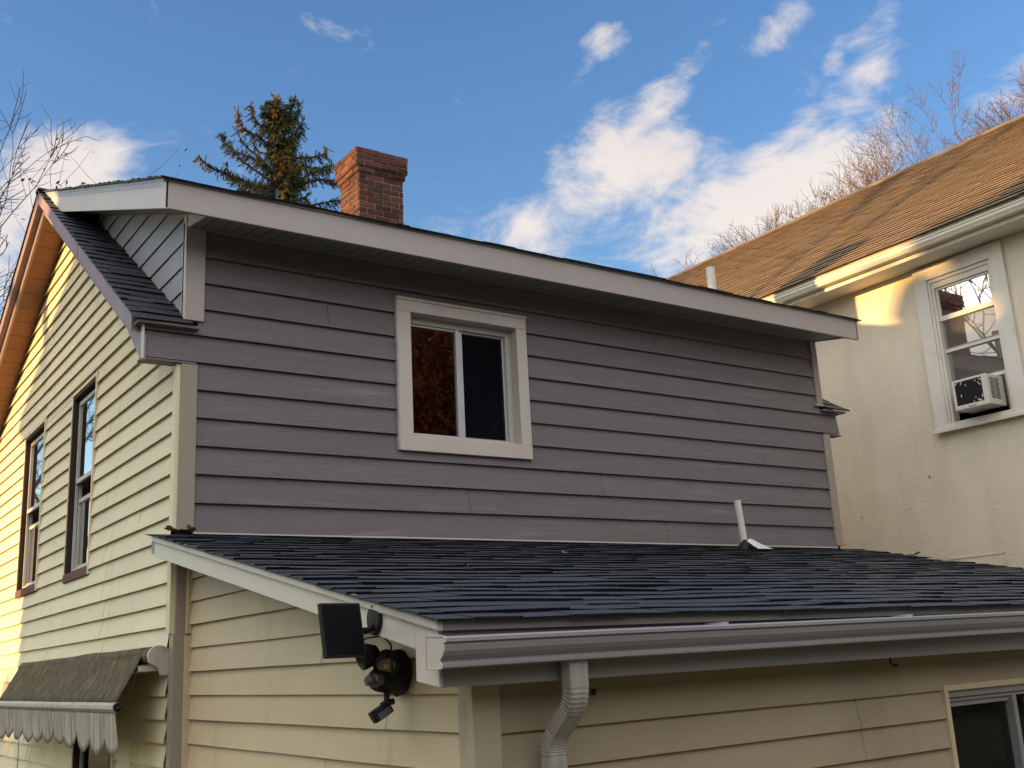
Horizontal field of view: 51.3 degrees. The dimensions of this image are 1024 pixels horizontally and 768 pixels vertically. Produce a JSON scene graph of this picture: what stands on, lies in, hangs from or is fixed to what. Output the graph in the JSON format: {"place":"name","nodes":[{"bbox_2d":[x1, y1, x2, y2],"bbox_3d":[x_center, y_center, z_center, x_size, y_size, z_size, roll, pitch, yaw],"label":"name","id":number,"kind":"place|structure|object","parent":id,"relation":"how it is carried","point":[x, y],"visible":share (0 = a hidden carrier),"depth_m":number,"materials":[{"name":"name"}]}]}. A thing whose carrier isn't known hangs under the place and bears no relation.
{"place":"outdoors","nodes":[
{"label":"outdoors","id":0,"kind":"place"},
{"bbox_2d":[0,168,33,314],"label":"bare tree","id":1,"kind":"object","parent":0,"point":[5,287],"visible":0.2,"depth_m":21.38,"materials":[{"name":"brown plant"}]},
{"bbox_2d":[0,73,98,231],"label":"bare tree","id":2,"kind":"object","parent":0,"point":[28,137],"visible":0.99,"depth_m":19.47,"materials":[{"name":"brown plant"}]},
{"bbox_2d":[13,137,186,231],"bbox_3d":[-8.698,1.537,21.229,4.910,14.001,3.279,-5,-15,7],"label":"bare tree","id":3,"kind":"object","parent":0,"point":[57,182],"visible":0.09,"depth_m":22.28,"materials":[{"name":"brown plant"}]},
{"bbox_2d":[191,92,340,210],"bbox_3d":[-5.055,0.831,24.186,6.560,16.457,6.387,7,-17,-34],"label":"spruce tree","id":4,"kind":"object","parent":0,"point":[282,157],"visible":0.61,"depth_m":25.47,"materials":[{"name":"green plant"}]},
{"bbox_2d":[0,146,1023,767],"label":"grey house","id":5,"kind":"structure","parent":0,"point":[294,414],"depth_m":7.08,"materials":[{"name":"paint"}]},
{"bbox_2d":[15,417,47,598],"bbox_3d":[-4.496,1.193,10.129,0.158,1.595,0.958,7,-17,-34],"label":"window","id":6,"kind":"structure","parent":5,"relation":"in","point":[28,562],"depth_m":10.32,"materials":[{"name":"glass"}]},
{"bbox_2d":[62,371,100,583],"bbox_3d":[-3.395,0.767,8.570,0.158,1.585,0.838,7,-17,-34],"label":"window","id":7,"kind":"structure","parent":5,"relation":"in","point":[79,520],"depth_m":8.72,"materials":[{"name":"glass"}]},
{"bbox_2d":[0,645,168,767],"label":"awning","id":8,"kind":"object","parent":5,"relation":"attached to","point":[68,700],"visible":1,"depth_m":7.06,"materials":[{"name":"fabric"}]},
{"bbox_2d":[71,717,117,767],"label":"window","id":9,"kind":"structure","parent":5,"relation":"in","point":[79,759],"depth_m":7.85,"materials":[{"name":"beige plastic"}]},
{"bbox_2d":[164,525,176,530],"bbox_3d":[-2.023,0.860,6.360,0.104,0.029,0.050,7,-17,-34],"label":"fallen leaf","id":10,"kind":"object","parent":5,"relation":"on","point":[169,528],"visible":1,"depth_m":6.34,"materials":[{"name":"brown plant"}]},
{"bbox_2d":[187,525,195,531],"bbox_3d":[-1.942,0.873,6.429,0.049,0.040,0.117,7,-17,-34],"label":"fallen leaf","id":11,"kind":"object","parent":5,"relation":"on","point":[190,528],"visible":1,"depth_m":6.41,"materials":[{"name":"brown plant"}]},
{"bbox_2d":[317,603,382,658],"bbox_3d":[-0.583,0.875,3.788,0.250,0.190,0.105,10,-19,-40],"label":"solar panel","id":12,"kind":"object","parent":5,"relation":"attached to","point":[343,630],"visible":0.99,"depth_m":3.74,"materials":[{"name":"black plastic"}]},
{"bbox_2d":[356,635,411,723],"bbox_3d":[-0.509,1.103,3.975,0.184,0.316,0.508,-6,-15,13],"label":"security light","id":13,"kind":"object","parent":5,"relation":"attached to","point":[389,673],"visible":0.96,"depth_m":4.00,"materials":[{"name":"black plastic"}]},
{"bbox_2d":[394,295,532,459],"bbox_3d":[-0.378,-0.016,7.891,1.138,1.125,0.172,7,-17,-34],"label":"window","id":14,"kind":"structure","parent":5,"relation":"in","point":[493,417],"depth_m":7.98,"materials":[{"name":"beige paint"}]},
{"bbox_2d":[940,678,1023,767],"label":"window","id":15,"kind":"structure","parent":5,"relation":"in","point":[1005,690],"depth_m":5.45,"materials":[{"name":"plastic"}]},
{"bbox_2d":[0,0,1023,318],"label":"sky","id":16,"kind":"structure","parent":0,"point":[619,134],"materials":[{"name":"blue"}]},
{"bbox_2d":[647,164,883,274],"bbox_3d":[12.631,2.080,35.146,19.185,17.803,13.638,-11,-16,29],"label":"bare tree","id":17,"kind":"object","parent":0,"point":[775,225],"visible":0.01,"depth_m":35.11,"materials":[{"name":"brown plant"}]},
{"bbox_2d":[779,135,906,225],"bbox_3d":[15.650,0.968,37.654,17.392,20.834,21.417,7,-17,-34],"label":"bare tree","id":18,"kind":"object","parent":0,"point":[860,177],"visible":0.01,"depth_m":38.73,"materials":[{"name":"brown plant"}]},
{"bbox_2d":[667,114,1023,568],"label":"stucco house","id":19,"kind":"structure","parent":0,"point":[917,269],"depth_m":12.03,"materials":[{"name":"beige paint"}]},
{"bbox_2d":[912,240,1023,434],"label":"window","id":20,"kind":"structure","parent":19,"relation":"in","point":[967,321],"depth_m":11.52,"materials":[{"name":"white paint"}]},
{"bbox_2d":[951,373,1006,412],"bbox_3d":[4.903,0.100,11.196,0.312,0.320,0.398,7,-17,-34],"label":"air conditioner","id":21,"kind":"object","parent":19,"relation":"attached to","point":[979,393],"visible":1,"depth_m":11.08,"materials":[{"name":"white plastic"}]},
{"bbox_2d":[737,47,1023,240],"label":"bare tree","id":22,"kind":"object","parent":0,"point":[890,152],"visible":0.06,"depth_m":34.90,"materials":[{"name":"brown plant"}]},
{"bbox_2d":[943,64,1023,147],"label":"bare tree","id":23,"kind":"object","parent":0,"point":[1017,106],"visible":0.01,"depth_m":28.71,"materials":[{"name":"brown plant"}]}
]}

